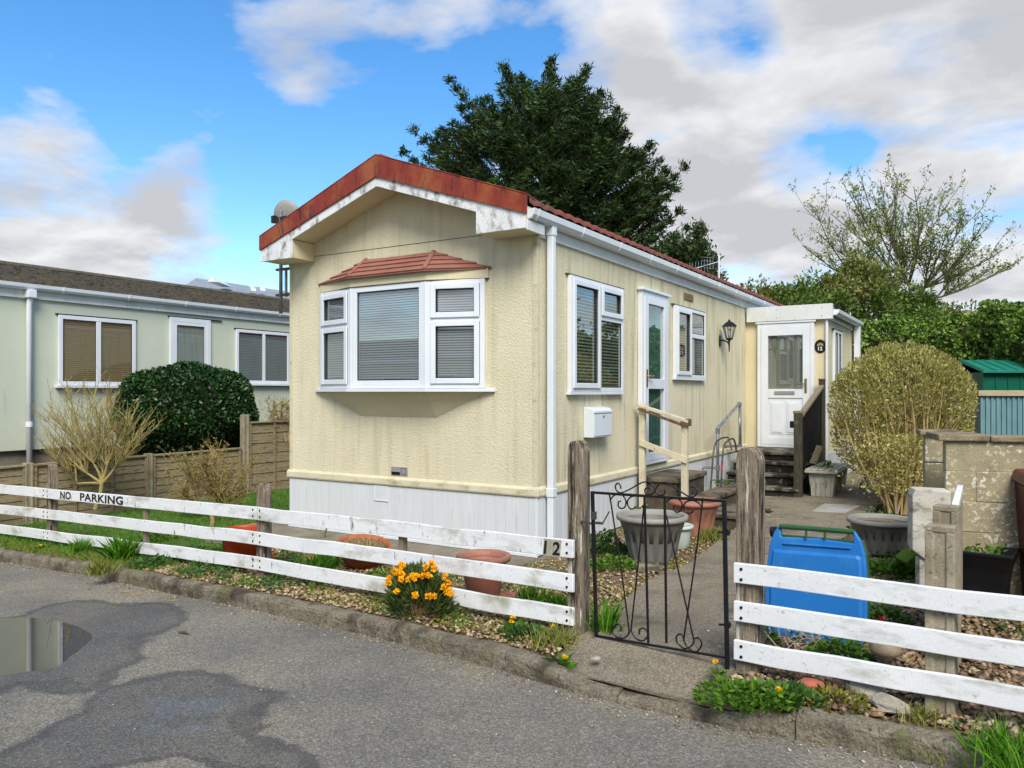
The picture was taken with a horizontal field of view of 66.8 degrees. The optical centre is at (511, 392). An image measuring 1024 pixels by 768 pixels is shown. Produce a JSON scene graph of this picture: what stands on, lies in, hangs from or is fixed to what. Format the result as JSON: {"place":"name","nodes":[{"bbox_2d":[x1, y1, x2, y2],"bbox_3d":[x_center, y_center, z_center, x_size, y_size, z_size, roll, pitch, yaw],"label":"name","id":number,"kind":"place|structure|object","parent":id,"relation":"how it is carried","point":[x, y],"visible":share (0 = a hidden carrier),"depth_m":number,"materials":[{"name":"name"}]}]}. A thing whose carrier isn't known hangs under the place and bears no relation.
{"place":"outdoors","nodes":[
{"label":"outdoors","id":0,"kind":"place"},
{"bbox_2d":[0,487,289,554],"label":"lawn","id":1,"kind":"structure","parent":0,"point":[136,532],"depth_m":10.76,"materials":[{"name":"green plant"}]},
{"bbox_2d":[27,364,165,509],"bbox_3d":[-6.420,0.642,11.625,2.313,2.238,1.299,0,0,6],"label":"bare shrub","id":2,"kind":"object","parent":1,"relation":"on","point":[96,447],"visible":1,"depth_m":11.59,"materials":[{"name":"yellow plant"}]},
{"bbox_2d":[137,533,177,542],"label":"weed patch","id":3,"kind":"object","parent":1,"relation":"on","point":[164,536],"visible":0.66,"depth_m":9.13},
{"bbox_2d":[158,437,273,525],"bbox_3d":[-4.297,1.221,11.094,1.562,1.191,1.295,0,0,32],"label":"twiggy shrub","id":4,"kind":"object","parent":1,"relation":"on","point":[219,494],"visible":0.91,"depth_m":11.04,"materials":[{"name":"beige plant"}]},
{"bbox_2d":[250,393,289,441],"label":"tan hedge","id":5,"kind":"object","parent":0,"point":[273,414],"visible":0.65,"depth_m":15.40,"materials":[{"name":"beige plant"}]},
{"bbox_2d":[205,522,624,571],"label":"base slab","id":6,"kind":"structure","parent":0,"point":[307,533],"depth_m":8.18,"materials":[{"name":"concrete"}]},
{"bbox_2d":[636,403,690,508],"bbox_3d":[1.816,0.867,9.343,0.668,1.465,0.120,0,0,32],"label":"door handrail","id":7,"kind":"object","parent":6,"relation":"on","point":[684,424],"depth_m":9.30,"materials":[{"name":"beige paint"}]},
{"bbox_2d":[0,562,938,767],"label":"road","id":8,"kind":"structure","parent":0,"point":[308,705],"depth_m":4.17,"materials":[{"name":"asphalt"}]},
{"bbox_2d":[0,618,92,675],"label":"puddle","id":9,"kind":"object","parent":8,"relation":"on","point":[31,644],"visible":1,"depth_m":5.44,"materials":[{"name":"grey liquid"}]},
{"bbox_2d":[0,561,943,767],"bbox_3d":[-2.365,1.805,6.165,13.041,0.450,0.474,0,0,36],"label":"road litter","id":10,"kind":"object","parent":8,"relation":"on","point":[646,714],"visible":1,"depth_m":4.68,"materials":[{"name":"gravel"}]},
{"bbox_2d":[0,547,998,767],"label":"kerb","id":11,"kind":"structure","parent":8,"relation":"on","point":[857,732],"depth_m":4.48,"materials":[{"name":"concrete"}]},
{"bbox_2d":[82,556,133,577],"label":"grass tuft","id":12,"kind":"object","parent":11,"relation":"on","point":[99,569],"visible":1,"depth_m":7.35,"materials":[{"name":"plant"}]},
{"bbox_2d":[944,711,1023,767],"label":"grass tuft","id":13,"kind":"object","parent":11,"relation":"on","point":[1006,752],"visible":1,"depth_m":3.16,"materials":[{"name":"plant"}]},
{"bbox_2d":[0,0,1023,334],"label":"sky","id":14,"kind":"structure","parent":0,"point":[155,140],"materials":[{"name":"blue"}]},
{"bbox_2d":[4,469,1023,743],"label":"garden soil","id":15,"kind":"structure","parent":0,"point":[726,705],"depth_m":5.23,"materials":[{"name":"soil"}]},
{"bbox_2d":[67,535,96,553],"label":"grass tuft","id":16,"kind":"object","parent":15,"relation":"on","point":[77,546],"visible":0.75,"depth_m":8.51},
{"bbox_2d":[0,534,191,571],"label":"grass","id":17,"kind":"structure","parent":15,"relation":"on","point":[26,540],"depth_m":8.78,"materials":[{"name":"plant"}]},
{"bbox_2d":[83,531,143,561],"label":"grass tuft","id":18,"kind":"object","parent":15,"relation":"on","point":[118,549],"visible":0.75,"depth_m":7.94,"materials":[{"name":"plant"}]},
{"bbox_2d":[0,260,289,465],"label":"neighbour bungalow","id":19,"kind":"object","parent":15,"relation":"on","point":[57,325],"visible":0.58,"depth_m":14.22,"materials":[{"name":"paint"}]},
{"bbox_2d":[58,315,135,385],"bbox_3d":[-7.466,-0.730,14.020,0.050,1.220,1.420,0,0,32],"label":"window","id":20,"kind":"structure","parent":19,"relation":"in","point":[83,342],"depth_m":13.97,"materials":[{"name":"plastic"}]},
{"bbox_2d":[169,317,210,365],"bbox_3d":[-6.473,-0.340,15.634,0.050,2.280,0.930,0,0,32],"label":"door","id":21,"kind":"structure","parent":19,"relation":"in","point":[189,339],"depth_m":15.63,"materials":[{"name":"plastic"}]},
{"bbox_2d":[235,329,288,383],"bbox_3d":[-5.509,-0.770,17.201,0.050,1.160,1.470,0,0,32],"label":"window","id":22,"kind":"structure","parent":19,"relation":"in","point":[258,355],"depth_m":17.18,"materials":[{"name":"plastic"}]},
{"bbox_2d":[0,414,289,525],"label":"panel fence","id":23,"kind":"object","parent":15,"relation":"on","point":[140,475],"visible":0.32,"depth_m":12.96,"materials":[{"name":"wood"}]},
{"bbox_2d":[130,552,176,569],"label":"weed","id":24,"kind":"object","parent":15,"relation":"on","point":[158,557],"visible":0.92,"depth_m":7.60,"materials":[{"name":"plant"}]},
{"bbox_2d":[110,360,259,454],"bbox_3d":[-6.060,0.678,14.615,1.759,2.572,3.095,0,0,32],"label":"round evergreen","id":25,"kind":"object","parent":15,"relation":"on","point":[195,402],"visible":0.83,"depth_m":13.98,"materials":[{"name":"plant"}]},
{"bbox_2d":[123,543,337,591],"bbox_3d":[-2.637,1.637,7.418,2.428,0.180,1.212,0,0,32],"label":"ground cover","id":26,"kind":"object","parent":15,"relation":"on","point":[181,570],"visible":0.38,"depth_m":7.08,"materials":[{"name":"plant"}]},
{"bbox_2d":[222,525,256,568],"bbox_3d":[-2.589,1.487,7.458,0.396,0.365,0.396,0,0,32],"label":"orange tub","id":27,"kind":"object","parent":15,"relation":"on","point":[239,548],"visible":0.29,"depth_m":7.31,"materials":[{"name":"plastic"}]},
{"bbox_2d":[0,440,589,635],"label":"rail fence","id":28,"kind":"object","parent":15,"relation":"on","point":[574,549],"visible":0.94,"depth_m":6.18,"materials":[{"name":"white wood"}]},
{"bbox_2d":[580,481,731,669],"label":"garden gate","id":29,"kind":"structure","parent":28,"relation":"attached to","point":[726,532],"depth_m":4.57,"materials":[{"name":"metal"}]},
{"bbox_2d":[293,553,341,569],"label":"grass tuft","id":30,"kind":"object","parent":15,"relation":"on","point":[325,560],"visible":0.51,"depth_m":7.10,"materials":[{"name":"plant"}]},
{"bbox_2d":[122,543,637,651],"bbox_3d":[-1.496,1.627,6.697,5.112,0.196,1.738,0,0,32],"label":"ground cover","id":31,"kind":"object","parent":15,"relation":"on","point":[363,594],"visible":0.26,"depth_m":6.07,"materials":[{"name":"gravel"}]},
{"bbox_2d":[138,548,638,654],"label":"gravel","id":32,"kind":"structure","parent":15,"relation":"on","point":[286,589],"depth_m":6.08,"materials":[{"name":"gravel"}]},
{"bbox_2d":[334,533,391,568],"bbox_3d":[-1.386,1.479,7.226,0.521,0.297,0.524,0,0,32],"label":"terracotta bowl","id":33,"kind":"object","parent":32,"relation":"on","point":[363,539],"visible":0.62,"depth_m":7.27,"materials":[{"name":"ceramic"}]},
{"bbox_2d":[521,618,590,652],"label":"grass tuft","id":34,"kind":"object","parent":32,"relation":"on","point":[556,636],"visible":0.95,"depth_m":4.80,"materials":[{"name":"plant"}]},
{"bbox_2d":[545,591,567,605],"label":"grass tuft","id":35,"kind":"object","parent":32,"relation":"on","point":[557,599],"visible":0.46,"depth_m":5.64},
{"bbox_3d":[-0.210,1.562,5.868,0.394,0.048,0.394,0,0,32],"label":"plant saucer","id":36,"kind":"object","parent":32,"relation":"on","visible":0},
{"bbox_2d":[456,549,510,595],"bbox_3d":[-0.216,1.400,5.890,0.418,0.345,0.418,0,0,32],"label":"terracotta pot","id":37,"kind":"object","parent":36,"relation":"on","point":[486,586],"visible":0.59,"depth_m":5.80,"materials":[{"name":"ceramic"}]},
{"bbox_2d":[379,560,455,620],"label":"daffodils","id":38,"kind":"object","parent":15,"relation":"on","point":[417,582],"visible":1,"depth_m":5.39,"materials":[{"name":"orange plant"}]},
{"bbox_2d":[497,620,545,642],"bbox_3d":[0.071,1.535,5.026,0.377,0.096,0.378,0,0,32],"label":"weed patch","id":39,"kind":"object","parent":15,"relation":"on","point":[518,631],"visible":0.77,"depth_m":4.99,"materials":[{"name":"plant"}]},
{"bbox_2d":[507,585,552,601],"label":"grass tuft","id":40,"kind":"object","parent":15,"relation":"on","point":[527,594],"visible":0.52,"depth_m":5.75,"materials":[{"name":"plant"}]},
{"bbox_2d":[396,52,696,254],"bbox_3d":[0.759,-4.065,23.080,8.128,12.135,7.133,0,0,32],"label":"conifer tree","id":41,"kind":"object","parent":15,"relation":"on","point":[549,134],"visible":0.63,"depth_m":21.19,"materials":[{"name":"green plant"}]},
{"bbox_2d":[259,154,863,557],"bbox_3d":[2.545,-0.454,13.158,5.107,4.107,12.777,0,0,32],"label":"park home","id":42,"kind":"object","parent":15,"relation":"on","point":[464,351],"visible":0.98,"depth_m":8.46,"materials":[{"name":"beige paint"}]},
{"bbox_2d":[271,200,297,313],"bbox_3d":[-2.727,-1.661,9.602,0.436,1.409,0.388,0,0,32],"label":"satellite dish","id":43,"kind":"object","parent":42,"relation":"attached to","point":[283,209],"visible":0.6,"depth_m":9.45,"materials":[{"name":"grey metal"}]},
{"bbox_2d":[320,288,348,388],"bbox_3d":[-1.986,-0.590,8.741,0.068,1.100,0.664,0,0,-43],"label":"window","id":44,"kind":"structure","parent":42,"relation":"in","point":[334,312],"depth_m":8.78,"materials":[{"name":"plastic"}]},
{"bbox_2d":[352,281,423,388],"bbox_3d":[-1.314,-0.590,8.233,1.020,1.100,0.050,0,0,32],"label":"window","id":45,"kind":"structure","parent":42,"relation":"in","point":[388,320],"depth_m":8.24,"materials":[{"name":"plastic"}]},
{"bbox_2d":[427,278,485,387],"bbox_3d":[-0.574,-0.590,7.872,0.625,1.100,0.068,0,0,15],"label":"window","id":46,"kind":"structure","parent":42,"relation":"in","point":[456,309],"depth_m":7.88,"materials":[{"name":"plastic"}]},
{"bbox_2d":[567,275,623,391],"bbox_3d":[0.953,-0.607,8.603,0.068,1.215,1.355,0,0,32],"label":"window","id":47,"kind":"structure","parent":42,"relation":"in","point":[595,310],"depth_m":8.56,"materials":[{"name":"plastic"}]},
{"bbox_2d":[584,406,612,437],"bbox_3d":[0.952,0.325,8.541,0.134,0.329,0.478,0,0,32],"label":"letterbox","id":48,"kind":"object","parent":42,"relation":"attached to","point":[597,421],"visible":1,"depth_m":8.40,"materials":[{"name":"metal"}]},
{"bbox_2d":[594,414,611,436],"bbox_3d":[1.001,0.358,8.511,0.007,0.235,0.454,0,0,32],"label":"door","id":49,"kind":"structure","parent":48,"relation":"in","point":[602,425],"depth_m":8.49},
{"bbox_2d":[644,295,667,461],"bbox_3d":[1.867,-0.167,10.022,0.118,2.080,0.794,0,0,32],"label":"door","id":50,"kind":"structure","parent":42,"relation":"in","point":[655,310],"depth_m":10.13,"materials":[{"name":"plastic"}]},
{"bbox_2d":[673,305,705,378],"bbox_3d":[2.594,-0.703,11.271,0.068,1.005,1.320,0,0,32],"label":"window","id":51,"kind":"structure","parent":42,"relation":"in","point":[689,325],"depth_m":11.19,"materials":[{"name":"plastic"}]},
{"bbox_2d":[702,402,741,486],"bbox_3d":[3.320,0.879,12.251,0.286,1.442,1.298,0,0,32],"label":"pipe handrail","id":52,"kind":"object","parent":42,"relation":"attached to","point":[717,432],"visible":0.95,"depth_m":11.97,"materials":[{"name":"metal"}]},
{"bbox_2d":[719,319,736,351],"bbox_3d":[3.485,-0.912,12.515,0.283,0.525,0.216,0,0,32],"label":"wall lantern","id":53,"kind":"object","parent":42,"relation":"attached to","point":[729,323],"depth_m":12.49,"materials":[{"name":"black metal"}]},
{"bbox_2d":[761,326,809,444],"bbox_3d":[4.760,-0.110,13.540,0.819,2.066,0.120,0,0,32],"label":"porch door","id":54,"kind":"structure","parent":42,"relation":"in","point":[785,351],"depth_m":13.58,"materials":[{"name":"plastic"}]},
{"bbox_2d":[832,330,841,383],"bbox_3d":[5.860,-0.625,13.982,0.050,0.950,0.800,0,0,32],"label":"window","id":55,"kind":"structure","parent":42,"relation":"in","point":[836,335],"depth_m":13.94,"materials":[{"name":"plastic"}]},
{"bbox_2d":[590,528,627,556],"bbox_3d":[0.902,1.450,7.586,0.473,0.269,0.468,0,0,32],"label":"weed patch","id":56,"kind":"object","parent":15,"relation":"on","point":[608,539],"visible":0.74,"depth_m":7.52,"materials":[{"name":"plant"}]},
{"bbox_2d":[590,553,635,571],"bbox_3d":[0.908,1.519,6.992,0.477,0.134,0.453,0,0,32],"label":"weed patch","id":57,"kind":"object","parent":15,"relation":"on","point":[625,560],"visible":0.82,"depth_m":6.94,"materials":[{"name":"plant"}]},
{"bbox_2d":[521,525,734,586],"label":"gravel","id":58,"kind":"structure","parent":15,"relation":"on","point":[626,571],"depth_m":7.08,"materials":[{"name":"gravel"}]},
{"bbox_2d":[636,563,659,571],"bbox_3d":[1.193,1.541,6.819,0.200,0.060,0.100,0,0,3],"label":"paving brick","id":59,"kind":"object","parent":15,"relation":"on","point":[654,567],"visible":0.76,"depth_m":6.77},
{"bbox_2d":[616,509,688,563],"bbox_3d":[1.317,1.359,7.300,0.672,0.430,0.672,0,0,32],"label":"grey planter","id":60,"kind":"object","parent":15,"relation":"on","point":[630,521],"visible":0.82,"depth_m":7.10,"materials":[{"name":"plastic"}]},
{"bbox_2d":[677,523,693,549],"bbox_3d":[1.664,1.457,7.868,0.350,0.235,0.350,0,0,32],"label":"pale planter","id":61,"kind":"object","parent":15,"relation":"on","point":[684,541],"visible":0.29,"depth_m":7.75,"materials":[{"name":"white plastic"}]},
{"bbox_2d":[637,469,735,529],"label":"door steps","id":62,"kind":"structure","parent":15,"relation":"on","point":[696,480],"depth_m":9.58,"materials":[{"name":"brick"}]},
{"bbox_2d":[710,436,736,488],"bbox_3d":[3.107,1.017,11.218,0.229,0.733,1.281,0,0,32],"label":"walking frame","id":63,"kind":"object","parent":62,"relation":"on","point":[720,479],"visible":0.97,"depth_m":10.95,"materials":[{"name":"metal"}]},
{"bbox_2d":[662,233,720,272],"bbox_3d":[5.695,-1.690,26.138,2.341,7.217,2.747,0,0,-12],"label":"tree","id":64,"kind":"object","parent":15,"relation":"on","point":[679,253],"visible":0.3,"depth_m":25.17,"materials":[{"name":"green plant"}]},
{"bbox_2d":[668,497,721,537],"bbox_3d":[2.020,1.384,8.584,0.572,0.385,0.572,0,0,32],"label":"terracotta tub","id":65,"kind":"object","parent":15,"relation":"on","point":[709,510],"visible":0.67,"depth_m":8.39,"materials":[{"name":"ceramic"}]},
{"bbox_2d":[680,217,728,280],"bbox_3d":[6.028,-1.841,25.040,2.659,7.683,2.785,0,0,32],"label":"conifer","id":66,"kind":"object","parent":15,"relation":"on","point":[699,243],"visible":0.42,"depth_m":24.73,"materials":[{"name":"green plant"}]},
{"bbox_2d":[693,525,735,543],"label":"grass tuft","id":67,"kind":"object","parent":15,"relation":"on","point":[708,535],"visible":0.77,"depth_m":8.16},
{"bbox_2d":[691,674,772,716],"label":"weed","id":68,"kind":"object","parent":15,"relation":"on","point":[712,684],"visible":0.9,"depth_m":3.83,"materials":[{"name":"plant"}]},
{"bbox_2d":[719,675,805,715],"bbox_3d":[1.230,1.490,3.858,0.432,0.109,0.436,0,0,32],"label":"weed patch","id":69,"kind":"object","parent":15,"relation":"on","point":[757,682],"visible":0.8,"depth_m":3.79,"materials":[{"name":"plant"}]},
{"bbox_2d":[736,273,791,302],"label":"bush","id":70,"kind":"object","parent":15,"relation":"on","point":[764,290],"visible":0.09,"depth_m":23.73,"materials":[{"name":"green plant"}]},
{"bbox_2d":[722,446,821,496],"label":"porch steps","id":71,"kind":"structure","parent":15,"relation":"on","point":[779,471],"depth_m":12.13,"materials":[{"name":"wood"}]},
{"bbox_2d":[790,379,825,496],"bbox_3d":[4.716,0.695,12.318,0.180,1.850,2.048,0,0,32],"label":"porch railing","id":72,"kind":"object","parent":71,"relation":"on","point":[807,424],"visible":0.8,"depth_m":12.01,"materials":[{"name":"brown wood"}]},
{"bbox_2d":[765,626,782,645],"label":"weed","id":73,"kind":"object","parent":15,"relation":"on","point":[774,637],"visible":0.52,"depth_m":4.71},
{"bbox_2d":[753,678,831,712],"bbox_3d":[1.390,1.492,3.850,0.373,0.103,0.382,0,0,32],"label":"weed patch","id":74,"kind":"object","parent":15,"relation":"on","point":[800,687],"visible":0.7,"depth_m":3.81,"materials":[{"name":"plant"}]},
{"bbox_2d":[761,266,861,318],"bbox_3d":[8.303,-0.824,21.994,2.889,5.487,2.624,0,0,32],"label":"bush","id":75,"kind":"object","parent":15,"relation":"on","point":[799,292],"visible":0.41,"depth_m":21.59,"materials":[{"name":"green plant"}]},
{"bbox_2d":[765,524,870,644],"bbox_3d":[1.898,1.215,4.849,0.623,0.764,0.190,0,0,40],"label":"wheelie bin","id":76,"kind":"object","parent":15,"relation":"on","point":[834,556],"visible":0.66,"depth_m":4.81,"materials":[{"name":"blue plastic"}]},
{"bbox_2d":[797,680,876,714],"bbox_3d":[1.604,1.495,3.839,0.423,0.080,0.415,0,0,32],"label":"weed patch","id":77,"kind":"object","parent":15,"relation":"on","point":[839,692],"visible":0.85,"depth_m":3.80,"materials":[{"name":"plant"}]},
{"bbox_2d":[809,246,911,333],"bbox_3d":[10.000,-1.219,23.003,3.229,6.280,2.820,0,0,32],"label":"bush","id":78,"kind":"object","parent":15,"relation":"on","point":[856,276],"visible":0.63,"depth_m":22.45,"materials":[{"name":"green plant"}]},
{"bbox_2d":[727,568,1023,739],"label":"gravel","id":79,"kind":"structure","parent":15,"relation":"on","point":[989,669],"depth_m":4.14,"materials":[{"name":"gravel"}]},
{"bbox_2d":[765,627,831,649],"bbox_3d":[1.716,1.471,4.720,0.575,0.122,0.337,0,0,32],"label":"twig pile","id":80,"kind":"object","parent":79,"relation":"on","point":[812,638],"visible":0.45,"depth_m":4.67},
{"bbox_2d":[797,677,824,688],"bbox_3d":[1.532,1.503,4.000,0.142,0.046,0.114,0,0,32],"label":"stone","id":81,"kind":"object","parent":79,"relation":"on","point":[813,682],"visible":0.42,"depth_m":3.98,"materials":[{"name":"orange stone"}]},
{"bbox_2d":[805,635,875,661],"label":"weed","id":82,"kind":"object","parent":79,"relation":"on","point":[835,643],"visible":0.81,"depth_m":4.44,"materials":[{"name":"plant"}]},
{"bbox_2d":[845,681,886,697],"bbox_3d":[1.778,1.485,3.905,0.190,0.070,0.136,0,0,32],"label":"stone","id":83,"kind":"object","parent":79,"relation":"on","point":[867,689],"visible":0.59,"depth_m":3.88,"materials":[{"name":"stone"}]},
{"bbox_2d":[868,643,901,664],"bbox_3d":[2.053,1.432,4.269,0.170,0.174,0.170,0,0,32],"label":"mushroom ornament","id":84,"kind":"object","parent":79,"relation":"on","point":[885,654],"visible":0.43,"depth_m":4.21,"materials":[{"name":"stone"}]},
{"bbox_2d":[867,692,910,714],"bbox_3d":[1.806,1.484,3.723,0.149,0.065,0.213,0,0,0],"label":"stone","id":85,"kind":"object","parent":79,"relation":"on","point":[886,703],"visible":0.88,"depth_m":3.68,"materials":[{"name":"stone"}]},
{"bbox_2d":[893,548,919,578],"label":"weed","id":86,"kind":"object","parent":79,"relation":"on","point":[905,557],"visible":0.51,"depth_m":6.38,"materials":[{"name":"plant"}]},
{"bbox_2d":[896,698,954,730],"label":"grass tuft","id":87,"kind":"object","parent":79,"relation":"on","point":[923,712],"visible":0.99,"depth_m":3.57,"materials":[{"name":"plant"}]},
{"bbox_2d":[846,513,909,555],"bbox_3d":[3.541,1.366,7.436,0.628,0.325,0.628,0,0,32],"label":"grey planter","id":88,"kind":"object","parent":15,"relation":"on","point":[875,532],"visible":0.69,"depth_m":7.25,"materials":[{"name":"plastic"}]},
{"bbox_2d":[734,446,1023,714],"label":"rail fence","id":89,"kind":"object","parent":15,"relation":"on","point":[943,601],"visible":0.98,"depth_m":3.80,"materials":[{"name":"white wood"}]},
{"bbox_2d":[736,537,1023,736],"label":"ground cover","id":90,"kind":"object","parent":15,"relation":"on","point":[867,659],"visible":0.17,"depth_m":4.69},
{"bbox_2d":[869,555,914,580],"bbox_3d":[3.133,1.457,6.498,0.561,0.176,0.585,0,0,32],"label":"weed patch","id":91,"kind":"object","parent":15,"relation":"on","point":[886,566],"visible":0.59,"depth_m":6.41,"materials":[{"name":"plant"}]},
{"bbox_2d":[870,602,916,624],"bbox_3d":[2.467,1.469,5.188,0.429,0.137,0.441,0,0,32],"label":"weed patch","id":92,"kind":"object","parent":15,"relation":"on","point":[894,614],"visible":0.62,"depth_m":5.14,"materials":[{"name":"plant"}]},
{"bbox_2d":[816,340,979,515],"bbox_3d":[5.111,0.410,10.309,1.915,2.268,3.159,0,0,32],"label":"golden shrub","id":93,"kind":"object","parent":15,"relation":"on","point":[904,444],"visible":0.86,"depth_m":10.40,"materials":[{"name":"beige plant"}]},
{"bbox_2d":[847,277,952,333],"bbox_3d":[10.829,-0.649,21.964,2.188,5.132,2.756,0,0,-27],"label":"bush","id":94,"kind":"object","parent":15,"relation":"on","point":[905,302],"visible":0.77,"depth_m":21.49,"materials":[{"name":"green plant"}]},
{"bbox_2d":[831,299,1023,465],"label":"ivy hedge","id":95,"kind":"object","parent":15,"relation":"on","point":[995,334],"visible":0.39,"depth_m":14.95,"materials":[{"name":"plant"}]},
{"bbox_2d":[908,487,950,584],"bbox_3d":[3.114,1.159,5.804,0.255,0.881,0.190,0,0,17],"label":"coping offcut","id":96,"kind":"object","parent":15,"relation":"on","point":[922,501],"visible":0.47,"depth_m":5.74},
{"bbox_2d":[933,485,962,666],"bbox_3d":[2.696,1.212,4.771,0.136,1.176,1.130,0,0,32],"label":"side fence","id":97,"kind":"object","parent":15,"relation":"on","point":[952,514],"visible":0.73,"depth_m":4.32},
{"bbox_2d":[934,299,978,327],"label":"bush","id":98,"kind":"object","parent":15,"relation":"on","point":[960,307],"visible":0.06,"depth_m":23.41,"materials":[{"name":"green plant"}]},
{"bbox_2d":[916,429,1023,595],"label":"block wall","id":99,"kind":"structure","parent":15,"relation":"on","point":[980,468],"depth_m":5.75,"materials":[{"name":"concrete"}]},
{"bbox_2d":[944,359,1023,423],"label":"green shed","id":100,"kind":"structure","parent":15,"relation":"on","point":[993,374],"depth_m":13.20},
{"bbox_2d":[963,541,1019,594],"bbox_3d":[3.433,1.299,5.620,0.372,0.416,0.372,0,0,39],"label":"black pot","id":101,"kind":"object","parent":15,"relation":"on","point":[990,572],"visible":0.75,"depth_m":5.51,"materials":[{"name":"plastic"}]},
{"bbox_2d":[1011,468,1023,595],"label":"wheelie bin","id":102,"kind":"object","parent":15,"relation":"on","point":[1017,476],"visible":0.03,"depth_m":5.61,"materials":[{"name":"black plastic"}]},
{"bbox_2d":[555,474,912,706],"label":"path","id":103,"kind":"structure","parent":0,"point":[670,673],"depth_m":5.23,"materials":[{"name":"concrete"}]},
{"bbox_2d":[541,651,577,669],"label":"dandelion","id":104,"kind":"object","parent":103,"relation":"on","point":[567,663],"visible":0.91,"depth_m":4.55,"materials":[{"name":"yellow plant"}]},
{"bbox_2d":[582,598,629,634],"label":"grass tuft","id":105,"kind":"object","parent":103,"relation":"on","point":[608,619],"visible":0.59,"depth_m":4.99,"materials":[{"name":"plant"}]},
{"bbox_2d":[804,462,850,496],"bbox_3d":[4.883,1.353,11.970,0.460,0.435,1.350,0,0,32],"label":"planter trough","id":106,"kind":"object","parent":103,"relation":"on","point":[821,479],"visible":0.94,"depth_m":11.49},
{"bbox_2d":[811,503,861,512],"bbox_3d":[4.265,1.524,10.180,0.494,0.024,0.816,0,0,32],"label":"manhole cover","id":107,"kind":"object","parent":103,"relation":"on","point":[834,508],"visible":1,"depth_m":10.14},
{"bbox_2d":[947,390,1023,434],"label":"blue shed","id":108,"kind":"structure","parent":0,"point":[1000,412],"depth_m":10.99,"materials":[{"name":"metal"}]},
{"label":"ground","id":109,"kind":"structure","parent":0,"visible":0},
{"bbox_2d":[187,278,289,298],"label":"house","id":110,"kind":"structure","parent":109,"relation":"on","point":[213,283],"depth_m":42.83,"materials":[{"name":"grey stone"}]},
{"bbox_2d":[788,153,1023,297],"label":"spreading tree","id":111,"kind":"object","parent":109,"relation":"on","point":[949,274],"visible":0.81,"depth_m":25.54,"materials":[{"name":"green plant"}]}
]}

